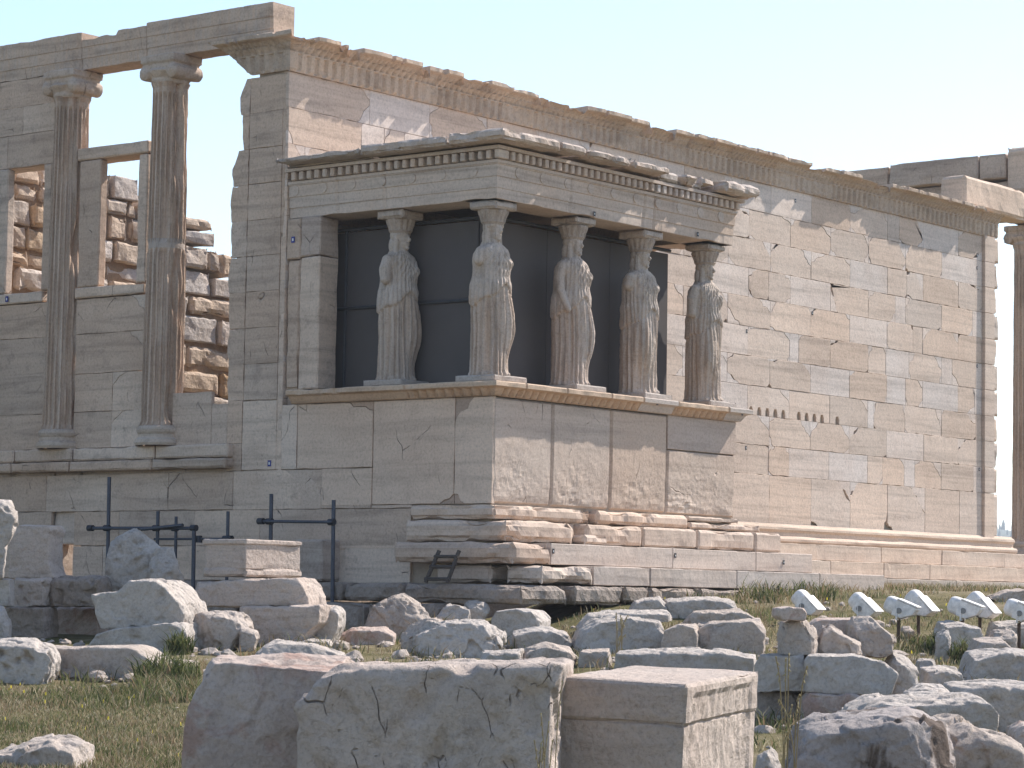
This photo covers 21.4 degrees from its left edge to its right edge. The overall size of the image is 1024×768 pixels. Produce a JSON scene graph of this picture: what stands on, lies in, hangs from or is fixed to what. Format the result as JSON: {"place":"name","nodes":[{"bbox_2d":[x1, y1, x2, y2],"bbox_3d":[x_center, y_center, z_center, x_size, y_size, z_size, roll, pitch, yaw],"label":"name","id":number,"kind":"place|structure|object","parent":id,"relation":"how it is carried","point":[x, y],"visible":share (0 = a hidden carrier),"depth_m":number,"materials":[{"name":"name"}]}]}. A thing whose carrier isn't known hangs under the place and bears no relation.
{"place":"outdoors","nodes":[
{"label":"outdoors","id":0,"kind":"place"},
{"bbox_2d":[0,572,1023,767],"bbox_3d":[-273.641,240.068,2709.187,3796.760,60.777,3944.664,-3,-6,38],"label":"ground","id":1,"kind":"structure","parent":0,"point":[557,612],"depth_m":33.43,"materials":[{"name":"green plant"}]},
{"bbox_2d":[0,606,11,637],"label":"boulder","id":2,"kind":"object","parent":1,"relation":"on","point":[5,627],"visible":0.67,"depth_m":32.45,"materials":[{"name":"stone"}]},
{"bbox_2d":[0,578,14,606],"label":"stone block","id":3,"kind":"structure","parent":1,"relation":"on","point":[6,592],"depth_m":33.23,"materials":[{"name":"stone"}]},
{"bbox_2d":[0,499,17,579],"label":"boulder","id":4,"kind":"object","parent":3,"relation":"on","point":[8,520],"visible":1,"depth_m":33.05,"materials":[{"name":"stone"}]},
{"bbox_2d":[0,637,60,683],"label":"boulder","id":5,"kind":"object","parent":1,"relation":"on","point":[29,660],"visible":0.65,"depth_m":27.54,"materials":[{"name":"stone"}]},
{"bbox_2d":[5,606,58,637],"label":"stone block","id":6,"kind":"structure","parent":1,"relation":"on","point":[35,621],"depth_m":33.83,"materials":[{"name":"stone"}]},
{"bbox_2d":[14,577,52,606],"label":"stone block","id":7,"kind":"structure","parent":6,"relation":"on","point":[31,591],"depth_m":34.04,"materials":[{"name":"stone"}]},
{"bbox_2d":[9,525,66,577],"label":"stone block","id":8,"kind":"object","parent":7,"relation":"on","point":[35,551],"depth_m":34.35,"materials":[{"name":"stone"}]},
{"bbox_2d":[49,575,111,607],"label":"stone block","id":9,"kind":"structure","parent":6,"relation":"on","point":[77,591],"depth_m":34.12,"materials":[{"name":"stone"}]},
{"bbox_2d":[104,527,160,591],"bbox_3d":[-4.853,2.376,34.898,0.816,1.062,0.614,0,-5,9],"label":"boulder","id":10,"kind":"object","parent":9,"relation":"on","point":[128,555],"visible":0.45,"depth_m":34.66,"materials":[{"name":"stone"}]},
{"bbox_2d":[0,733,96,767],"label":"boulder","id":11,"kind":"object","parent":1,"relation":"on","point":[64,748],"visible":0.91,"depth_m":18.70,"materials":[{"name":"grey stone"}]},
{"bbox_2d":[57,607,107,634],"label":"stone block","id":12,"kind":"structure","parent":1,"relation":"on","point":[77,620],"depth_m":35.02,"materials":[{"name":"grey stone"}]},
{"bbox_2d":[54,644,171,678],"bbox_3d":[-4.241,3.012,28.565,1.308,0.527,0.914,0,-5,6],"label":"stone block","id":13,"kind":"object","parent":1,"relation":"on","point":[82,658],"depth_m":28.14,"materials":[{"name":"grey stone"}]},
{"bbox_2d":[88,622,198,652],"bbox_3d":[-4.275,3.007,31.689,1.230,0.497,0.978,0,-5,9],"label":"stone block","id":14,"kind":"object","parent":1,"relation":"on","point":[149,635],"depth_m":31.24,"materials":[{"name":"stone"}]},
{"bbox_2d":[92,579,207,628],"bbox_3d":[-4.274,2.607,31.954,1.172,0.603,0.942,0,-5,13],"label":"stone block","id":15,"kind":"object","parent":14,"relation":"on","point":[136,602],"depth_m":31.54,"materials":[{"name":"stone"}]},
{"bbox_2d":[125,645,206,685],"bbox_3d":[-3.495,2.862,27.448,0.928,0.471,0.847,-3,-6,38],"label":"weed clump","id":16,"kind":"object","parent":1,"relation":"on","point":[179,666],"visible":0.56,"depth_m":27.37,"materials":[{"name":"green plant"}]},
{"bbox_2d":[148,547,183,581],"bbox_3d":[-4.415,2.473,34.388,0.457,0.808,0.391,3,-5,-26],"label":"stone slab","id":17,"kind":"object","parent":1,"relation":"on","point":[164,564],"depth_m":34.28,"materials":[{"name":"stone"}]},
{"bbox_2d":[159,626,197,654],"bbox_3d":[-3.788,2.931,30.858,0.484,0.366,0.551,1,-5,-2],"label":"weed clump","id":18,"kind":"object","parent":1,"relation":"on","point":[180,642],"visible":0.93,"depth_m":30.77,"materials":[{"name":"green plant"}]},
{"bbox_2d":[194,609,254,649],"bbox_3d":[-3.439,2.961,31.902,0.755,0.604,0.643,0,-5,14],"label":"boulder","id":19,"kind":"object","parent":1,"relation":"on","point":[217,628],"visible":0.63,"depth_m":31.64,"materials":[{"name":"grey stone"}]},
{"bbox_2d":[239,626,259,650],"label":"boulder","id":20,"kind":"object","parent":1,"relation":"on","point":[248,637],"visible":0.73,"depth_m":31.50,"materials":[{"name":"grey stone"}]},
{"bbox_2d":[4,170,532,617],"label":"rubble wall","id":21,"kind":"structure","parent":1,"relation":"on","point":[206,338],"depth_m":48.19,"materials":[{"name":"beige stone"}]},
{"bbox_2d":[183,653,355,767],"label":"stone block","id":22,"kind":"object","parent":1,"relation":"on","point":[240,711],"depth_m":12.57,"materials":[{"name":"grey stone"}]},
{"bbox_2d":[240,604,334,646],"bbox_3d":[-2.709,2.997,32.942,1.068,0.652,0.736,-1,-5,19],"label":"stone block","id":23,"kind":"object","parent":1,"relation":"on","point":[311,620],"depth_m":32.62,"materials":[{"name":"stone"}]},
{"bbox_2d":[195,577,325,607],"bbox_3d":[-3.110,2.566,33.299,1.572,0.397,0.728,-1,-5,20],"label":"stone block","id":24,"kind":"object","parent":23,"relation":"on","point":[265,592],"depth_m":32.96,"materials":[{"name":"stone"}]},
{"bbox_2d":[203,539,301,577],"bbox_3d":[-3.220,2.177,33.672,0.749,0.473,1.067,-3,-6,38],"label":"stone block","id":25,"kind":"object","parent":24,"relation":"on","point":[249,558],"depth_m":33.35,"materials":[{"name":"stone"}]},
{"bbox_2d":[255,639,344,654],"bbox_3d":[-2.448,3.087,30.913,1.214,0.338,1.038,1,-5,-6],"label":"stone slab","id":26,"kind":"object","parent":1,"relation":"on","point":[277,646],"depth_m":30.50,"materials":[{"name":"stone"}]},
{"bbox_2d":[298,638,332,647],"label":"stone slab","id":27,"kind":"object","parent":1,"relation":"on","point":[317,641],"depth_m":32.38,"materials":[{"name":"stone"}]},
{"bbox_2d":[315,606,345,642],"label":"stone block","id":28,"kind":"object","parent":1,"relation":"on","point":[332,629],"depth_m":32.81,"materials":[{"name":"stone"}]},
{"bbox_2d":[339,626,396,644],"bbox_3d":[-1.810,3.197,33.707,0.736,0.366,0.622,1,-5,0],"label":"stone slab","id":29,"kind":"object","parent":1,"relation":"on","point":[375,635],"depth_m":33.42,"materials":[{"name":"beige stone"}]},
{"bbox_2d":[364,594,431,641],"bbox_3d":[-1.470,3.074,34.645,0.993,0.770,0.785,1,-5,-6],"label":"boulder","id":30,"kind":"object","parent":1,"relation":"on","point":[393,613],"visible":0.42,"depth_m":34.36,"materials":[{"name":"grey stone"}]},
{"bbox_2d":[400,617,443,652],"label":"stone block","id":31,"kind":"object","parent":1,"relation":"on","point":[412,629],"depth_m":31.79,"materials":[{"name":"grey stone"}]},
{"bbox_2d":[404,611,453,623],"bbox_3d":[-1.056,3.091,34.419,0.937,0.440,0.794,4,-6,-35],"label":"weed clump","id":32,"kind":"object","parent":1,"relation":"on","point":[434,617],"visible":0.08,"depth_m":34.28,"materials":[{"name":"green plant"}]},
{"bbox_2d":[294,657,573,767],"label":"stone block","id":33,"kind":"object","parent":1,"relation":"on","point":[480,713],"depth_m":12.05,"materials":[{"name":"stone"}]},
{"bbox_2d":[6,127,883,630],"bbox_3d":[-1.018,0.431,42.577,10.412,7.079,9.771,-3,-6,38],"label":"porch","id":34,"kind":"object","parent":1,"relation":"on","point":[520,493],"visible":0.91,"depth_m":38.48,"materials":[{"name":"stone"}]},
{"bbox_2d":[86,477,233,589],"bbox_3d":[-5.196,2.409,39.662,2.930,2.131,0.210,-3,-6,38],"label":"pipe frame","id":35,"kind":"object","parent":34,"relation":"attached to","point":[175,527],"visible":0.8,"depth_m":39.49,"materials":[{"name":"metal"}]},
{"bbox_2d":[256,494,336,601],"bbox_3d":[-3.039,2.454,37.958,1.420,1.841,0.133,-3,-6,38],"label":"pipe frame","id":36,"kind":"object","parent":34,"relation":"attached to","point":[270,521],"visible":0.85,"depth_m":37.62,"materials":[{"name":"metal"}]},
{"bbox_2d":[296,539,339,580],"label":"stone block","id":37,"kind":"structure","parent":34,"relation":"on","point":[315,558],"depth_m":38.32,"materials":[{"name":"grey stone"}]},
{"bbox_2d":[363,209,427,385],"bbox_3d":[-1.609,-1.205,38.610,0.708,2.539,0.774,-3,-6,38],"label":"caryatid","id":38,"kind":"object","parent":34,"relation":"on","point":[399,327],"visible":0.99,"depth_m":38.41,"materials":[{"name":"stone"}]},
{"bbox_2d":[424,550,460,582],"bbox_3d":[-0.937,2.456,36.386,0.519,0.456,0.191,-3,-6,38],"label":"ladder","id":39,"kind":"object","parent":34,"relation":"on","point":[433,565],"visible":1,"depth_m":36.35,"materials":[{"name":"grey metal"}]},
{"bbox_2d":[455,200,526,382],"bbox_3d":[-0.268,-1.267,37.554,0.709,2.538,0.738,-3,-6,38],"label":"caryatid","id":40,"kind":"object","parent":34,"relation":"on","point":[492,334],"visible":1,"depth_m":37.35,"materials":[{"name":"stone"}]},
{"bbox_2d":[335,216,670,394],"bbox_3d":[-0.245,-0.972,40.794,3.165,2.445,4.675,-3,-6,38],"label":"screen enclosure","id":41,"kind":"object","parent":34,"relation":"on","point":[442,254],"visible":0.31,"depth_m":39.21,"materials":[{"name":"grey"}]},
{"bbox_2d":[545,216,605,392],"bbox_3d":[0.880,-1.134,39.006,0.708,2.538,0.746,-3,-6,38],"label":"caryatid","id":42,"kind":"object","parent":34,"relation":"on","point":[572,335],"visible":0.99,"depth_m":38.80,"materials":[{"name":"stone"}]},
{"bbox_2d":[613,229,671,399],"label":"caryatid","id":43,"kind":"object","parent":34,"relation":"on","point":[639,317],"visible":0.98,"depth_m":40.12,"materials":[{"name":"stone"}]},
{"bbox_2d":[681,243,735,407],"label":"caryatid","id":44,"kind":"object","parent":34,"relation":"on","point":[703,325],"visible":0.98,"depth_m":41.49,"materials":[{"name":"stone"}]},
{"bbox_2d":[435,603,471,619],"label":"boulder","id":45,"kind":"object","parent":1,"relation":"on","point":[457,611],"visible":0.4,"depth_m":35.25,"materials":[{"name":"stone"}]},
{"bbox_2d":[413,619,505,657],"bbox_3d":[-0.609,3.036,31.662,1.098,0.578,0.976,1,-5,-6],"label":"boulder","id":46,"kind":"object","parent":1,"relation":"on","point":[471,638],"visible":0.66,"depth_m":31.28,"materials":[{"name":"stone"}]},
{"bbox_2d":[464,600,489,619],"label":"boulder","id":47,"kind":"object","parent":1,"relation":"on","point":[480,610],"visible":0.38,"depth_m":35.63,"materials":[{"name":"stone"}]},
{"bbox_2d":[480,648,523,659],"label":"stone block","id":48,"kind":"object","parent":1,"relation":"on","point":[509,653],"depth_m":29.29,"materials":[{"name":"stone"}]},
{"bbox_2d":[0,2,1023,587],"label":"ruined temple","id":49,"kind":"structure","parent":1,"relation":"on","point":[858,344],"depth_m":43.16,"materials":[{"name":"stone"}]},
{"bbox_2d":[491,608,551,644],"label":"stone block","id":50,"kind":"object","parent":1,"relation":"on","point":[509,621],"depth_m":33.63,"materials":[{"name":"stone"}]},
{"bbox_2d":[40,600,1018,747],"bbox_3d":[0.081,2.934,28.590,13.655,1.403,19.432,1,-5,0],"label":"rubble","id":51,"kind":"object","parent":1,"relation":"on","point":[397,654],"visible":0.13,"depth_m":30.76,"materials":[{"name":"grey stone"}]},
{"bbox_2d":[511,627,572,648],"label":"boulder","id":52,"kind":"object","parent":1,"relation":"on","point":[526,636],"visible":0.52,"depth_m":32.23,"materials":[{"name":"stone"}]},
{"bbox_2d":[533,681,562,767],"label":"dry weed","id":53,"kind":"object","parent":1,"relation":"on","point":[544,753],"visible":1,"depth_m":11.39,"materials":[{"name":"brown plant"}]},
{"bbox_2d":[522,642,575,665],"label":"stone block","id":54,"kind":"object","parent":1,"relation":"on","point":[545,650],"depth_m":29.34,"materials":[{"name":"grey stone"}]},
{"bbox_2d":[578,648,611,666],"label":"stone block","id":55,"kind":"object","parent":1,"relation":"on","point":[586,656],"depth_m":29.22,"materials":[{"name":"grey stone"}]},
{"bbox_2d":[574,615,663,652],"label":"stone block","id":56,"kind":"object","parent":1,"relation":"on","point":[638,631],"depth_m":31.88,"materials":[{"name":"stone"}]},
{"bbox_2d":[614,613,628,655],"bbox_3d":[1.206,2.823,30.192,0.152,0.541,0.287,1,-5,-7],"label":"dry weed","id":57,"kind":"object","parent":1,"relation":"on","point":[620,637],"visible":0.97,"depth_m":30.14,"materials":[{"name":"brown plant"}]},
{"bbox_2d":[575,608,672,629],"bbox_3d":[1.425,3.066,34.462,1.237,0.431,0.926,1,-5,1],"label":"stone slab","id":58,"kind":"object","parent":1,"relation":"on","point":[661,615],"depth_m":34.08,"materials":[{"name":"stone"}]},
{"bbox_2d":[629,596,666,609],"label":"stone slab","id":59,"kind":"object","parent":1,"relation":"on","point":[652,602],"depth_m":36.02,"materials":[{"name":"stone"}]},
{"bbox_2d":[560,666,757,767],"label":"stone block","id":60,"kind":"object","parent":1,"relation":"on","point":[644,717],"depth_m":12.45,"materials":[{"name":"stone"}]},
{"bbox_2d":[660,623,698,647],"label":"stone block","id":61,"kind":"object","parent":1,"relation":"on","point":[681,635],"depth_m":31.52,"materials":[{"name":"grey stone"}]},
{"bbox_2d":[614,647,756,671],"bbox_3d":[1.850,3.015,28.757,1.519,0.435,0.729,0,-5,7],"label":"stone block","id":62,"kind":"object","parent":1,"relation":"on","point":[700,658],"depth_m":28.44,"materials":[{"name":"stone"}]},
{"bbox_2d":[664,596,735,617],"bbox_3d":[2.529,3.054,36.355,1.001,0.413,0.735,1,-5,1],"label":"stone slab","id":63,"kind":"object","parent":1,"relation":"on","point":[683,607],"depth_m":36.02,"materials":[{"name":"stone"}]},
{"bbox_2d":[683,608,754,623],"bbox_3d":[2.591,3.102,35.004,1.090,0.406,0.841,1,-5,-1],"label":"stone slab","id":64,"kind":"object","parent":1,"relation":"on","point":[696,616],"depth_m":34.61,"materials":[{"name":"grey stone"}]},
{"bbox_2d":[698,619,765,654],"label":"stone block","id":65,"kind":"object","parent":1,"relation":"on","point":[745,634],"depth_m":31.62,"materials":[{"name":"grey stone"}]},
{"bbox_2d":[754,747,780,767],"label":"boulder","id":66,"kind":"object","parent":1,"relation":"on","point":[768,758],"visible":1,"depth_m":19.25,"materials":[{"name":"stone"}]},
{"bbox_2d":[755,691,800,719],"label":"stone block","id":67,"kind":"object","parent":1,"relation":"on","point":[765,700],"depth_m":25.54,"materials":[{"name":"stone"}]},
{"bbox_2d":[755,653,806,692],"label":"stone block","id":68,"kind":"object","parent":67,"relation":"on","point":[766,669],"depth_m":25.42,"materials":[{"name":"stone"}]},
{"bbox_2d":[777,619,817,655],"bbox_3d":[2.718,2.397,25.756,0.398,0.385,0.527,0,-5,8],"label":"boulder","id":69,"kind":"object","parent":68,"relation":"on","point":[796,637],"visible":0.87,"depth_m":25.53,"materials":[{"name":"grey stone"}]},
{"bbox_2d":[772,606,806,620],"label":"stone slab","id":70,"kind":"object","parent":69,"relation":"on","point":[787,613],"depth_m":25.41,"materials":[{"name":"beige stone"}]},
{"bbox_2d":[775,653,807,767],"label":"dry weed","id":71,"kind":"object","parent":1,"relation":"on","point":[787,735],"visible":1,"depth_m":18.62,"materials":[{"name":"brown plant"}]},
{"bbox_2d":[791,590,825,614],"bbox_3d":[3.876,2.979,35.482,0.422,0.563,0.284,-2,-5,32],"label":"floodlight","id":72,"kind":"object","parent":1,"relation":"on","point":[808,603],"visible":0.87,"depth_m":35.40,"materials":[{"name":"white metal"}]},
{"bbox_2d":[798,692,859,719],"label":"stone block","id":73,"kind":"object","parent":1,"relation":"on","point":[822,703],"depth_m":25.03,"materials":[{"name":"grey stone"}]},
{"bbox_2d":[804,653,897,695],"bbox_3d":[3.184,2.735,25.466,0.870,0.399,0.716,1,-5,5],"label":"stone block","id":74,"kind":"object","parent":73,"relation":"on","point":[846,673],"depth_m":25.14,"materials":[{"name":"stone"}]},
{"bbox_2d":[817,625,861,654],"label":"boulder","id":75,"kind":"object","parent":74,"relation":"on","point":[832,639],"visible":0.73,"depth_m":25.72,"materials":[{"name":"grey stone"}]},
{"bbox_2d":[845,616,894,658],"bbox_3d":[3.470,2.458,26.254,0.444,0.412,0.502,1,-5,-5],"label":"boulder","id":76,"kind":"object","parent":74,"relation":"on","point":[872,637],"visible":0.81,"depth_m":26.03,"materials":[{"name":"grey stone"}]},
{"bbox_2d":[809,617,849,634],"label":"stone block","id":77,"kind":"object","parent":1,"relation":"on","point":[839,624],"depth_m":26.43,"materials":[{"name":"grey stone"}]},
{"bbox_2d":[848,592,883,617],"bbox_3d":[4.588,2.994,35.180,0.427,0.571,0.284,-2,-5,32],"label":"floodlight","id":78,"kind":"object","parent":1,"relation":"on","point":[860,604],"visible":0.91,"depth_m":35.10,"materials":[{"name":"white metal"}]},
{"bbox_2d":[785,705,951,767],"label":"boulder","id":79,"kind":"object","parent":1,"relation":"on","point":[894,736],"visible":0.96,"depth_m":19.55,"materials":[{"name":"grey stone"}]},
{"bbox_2d":[883,651,919,692],"bbox_3d":[3.727,2.938,26.142,0.343,0.728,0.529,2,-5,-8],"label":"boulder","id":80,"kind":"object","parent":1,"relation":"on","point":[905,669],"visible":0.36,"depth_m":25.92,"materials":[{"name":"stone"}]},
{"bbox_2d":[883,596,921,642],"bbox_3d":[4.837,2.977,33.578,0.447,0.688,0.283,-1,-5,20],"label":"floodlight","id":81,"kind":"object","parent":1,"relation":"on","point":[899,608],"visible":1,"depth_m":33.49,"materials":[{"name":"white metal"}]},
{"bbox_2d":[839,689,999,732],"bbox_3d":[3.474,2.903,23.153,1.227,0.560,1.146,1,-5,-6],"label":"stone slab","id":82,"kind":"object","parent":1,"relation":"on","point":[977,711],"depth_m":22.70,"materials":[{"name":"stone"}]},
{"bbox_2d":[904,589,939,635],"bbox_3d":[5.184,2.959,34.276,0.418,0.707,0.284,-2,-5,32],"label":"floodlight","id":83,"kind":"object","parent":1,"relation":"on","point":[929,608],"visible":0.72,"depth_m":34.21,"materials":[{"name":"white metal"}]},
{"bbox_2d":[908,630,936,652],"bbox_3d":[5.080,3.120,32.869,0.623,0.296,0.606,-3,-6,38],"label":"weed clump","id":84,"kind":"object","parent":1,"relation":"on","point":[929,641],"visible":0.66,"depth_m":32.77,"materials":[{"name":"green plant"}]},
{"bbox_2d":[915,658,935,669],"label":"boulder","id":85,"kind":"object","parent":1,"relation":"on","point":[920,662],"visible":0.2,"depth_m":27.68,"materials":[{"name":"stone"}]},
{"bbox_2d":[903,682,948,692],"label":"boulder","id":86,"kind":"object","parent":1,"relation":"on","point":[922,686],"visible":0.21,"depth_m":23.91,"materials":[{"name":"stone"}]},
{"bbox_2d":[918,664,963,683],"bbox_3d":[4.268,3.035,26.749,0.536,0.517,0.737,1,-5,0],"label":"stone slab","id":87,"kind":"object","parent":1,"relation":"on","point":[938,674],"depth_m":26.46,"materials":[{"name":"stone"}]},
{"bbox_2d":[934,630,950,661],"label":"boulder","id":88,"kind":"object","parent":1,"relation":"on","point":[943,639],"visible":0.68,"depth_m":31.01,"materials":[{"name":"stone"}]},
{"bbox_2d":[931,620,983,649],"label":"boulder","id":89,"kind":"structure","parent":1,"relation":"on","point":[956,629],"depth_m":32.63,"materials":[{"name":"stone"}]},
{"bbox_2d":[946,634,982,662],"bbox_3d":[5.192,3.028,31.034,0.625,0.389,0.616,-3,-6,38],"label":"weed clump","id":90,"kind":"object","parent":1,"relation":"on","point":[957,652],"visible":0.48,"depth_m":30.98,"materials":[{"name":"green plant"}]},
{"bbox_2d":[947,596,984,622],"bbox_3d":[5.598,2.979,33.377,0.447,0.712,0.283,-1,-5,20],"label":"floodlight","id":91,"kind":"object","parent":1,"relation":"on","point":[963,609],"visible":0.99,"depth_m":33.28,"materials":[{"name":"white metal"}]},
{"bbox_2d":[935,716,1023,767],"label":"boulder","id":92,"kind":"object","parent":1,"relation":"on","point":[971,745],"visible":0.66,"depth_m":19.93,"materials":[{"name":"grey stone"}]},
{"bbox_2d":[942,679,1023,731],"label":"stone slab","id":93,"kind":"object","parent":1,"relation":"on","point":[1004,698],"depth_m":24.40,"materials":[{"name":"stone"}]},
{"bbox_2d":[966,591,1001,628],"bbox_3d":[5.911,2.967,33.976,0.415,0.729,0.284,-2,-5,32],"label":"floodlight","id":94,"kind":"object","parent":1,"relation":"on","point":[991,610],"visible":0.64,"depth_m":33.91,"materials":[{"name":"white metal"}]},
{"bbox_2d":[966,637,1009,650],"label":"stone slab","id":95,"kind":"object","parent":1,"relation":"on","point":[976,643],"depth_m":30.34,"materials":[{"name":"grey stone"}]},
{"bbox_2d":[958,648,1023,679],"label":"stone slab","id":96,"kind":"object","parent":1,"relation":"on","point":[997,663],"depth_m":28.52,"materials":[{"name":"stone"}]},
{"bbox_2d":[989,628,1017,647],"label":"boulder","id":97,"kind":"object","parent":1,"relation":"on","point":[1008,636],"visible":0.3,"depth_m":32.65,"materials":[{"name":"grey stone"}]},
{"bbox_2d":[985,619,1023,646],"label":"stone slab","id":98,"kind":"object","parent":1,"relation":"on","point":[1010,624],"depth_m":33.68,"materials":[{"name":"stone"}]},
{"bbox_2d":[986,588,1023,601],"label":"stone slab","id":99,"kind":"object","parent":1,"relation":"on","point":[1013,593],"depth_m":39.02,"materials":[{"name":"grey stone"}]},
{"bbox_2d":[1003,598,1023,647],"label":"floodlight","id":100,"kind":"object","parent":1,"relation":"on","point":[1014,608],"visible":0.98,"depth_m":33.13,"materials":[{"name":"white metal"}]},
{"bbox_2d":[1006,721,1023,748],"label":"boulder","id":101,"kind":"object","parent":1,"relation":"on","point":[1014,731],"visible":0.38,"depth_m":21.30,"materials":[{"name":"grey stone"}]},
{"bbox_2d":[0,0,1023,530],"label":"sky","id":102,"kind":"structure","parent":0,"point":[847,85],"materials":[{"name":"blue"}]},
{"bbox_2d":[610,586,656,587],"bbox_3d":[1.663,2.862,39.098,1.010,0.504,1.117,-1,-5,19],"label":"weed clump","id":103,"kind":"object","parent":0,"point":[633,587],"visible":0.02,"depth_m":38.81,"materials":[{"name":"plant"}]},
{"bbox_2d":[997,529,1010,536],"bbox_3d":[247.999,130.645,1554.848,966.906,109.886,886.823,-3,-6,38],"label":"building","id":104,"kind":"structure","parent":0,"point":[1003,533],"depth_m":1474.81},
{"bbox_2d":[997,519,1011,536],"bbox_3d":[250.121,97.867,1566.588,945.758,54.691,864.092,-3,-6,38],"label":"pine wood","id":105,"kind":"object","parent":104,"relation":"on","point":[1002,527],"depth_m":1511.30,"materials":[{"name":"green plant"}]}
]}

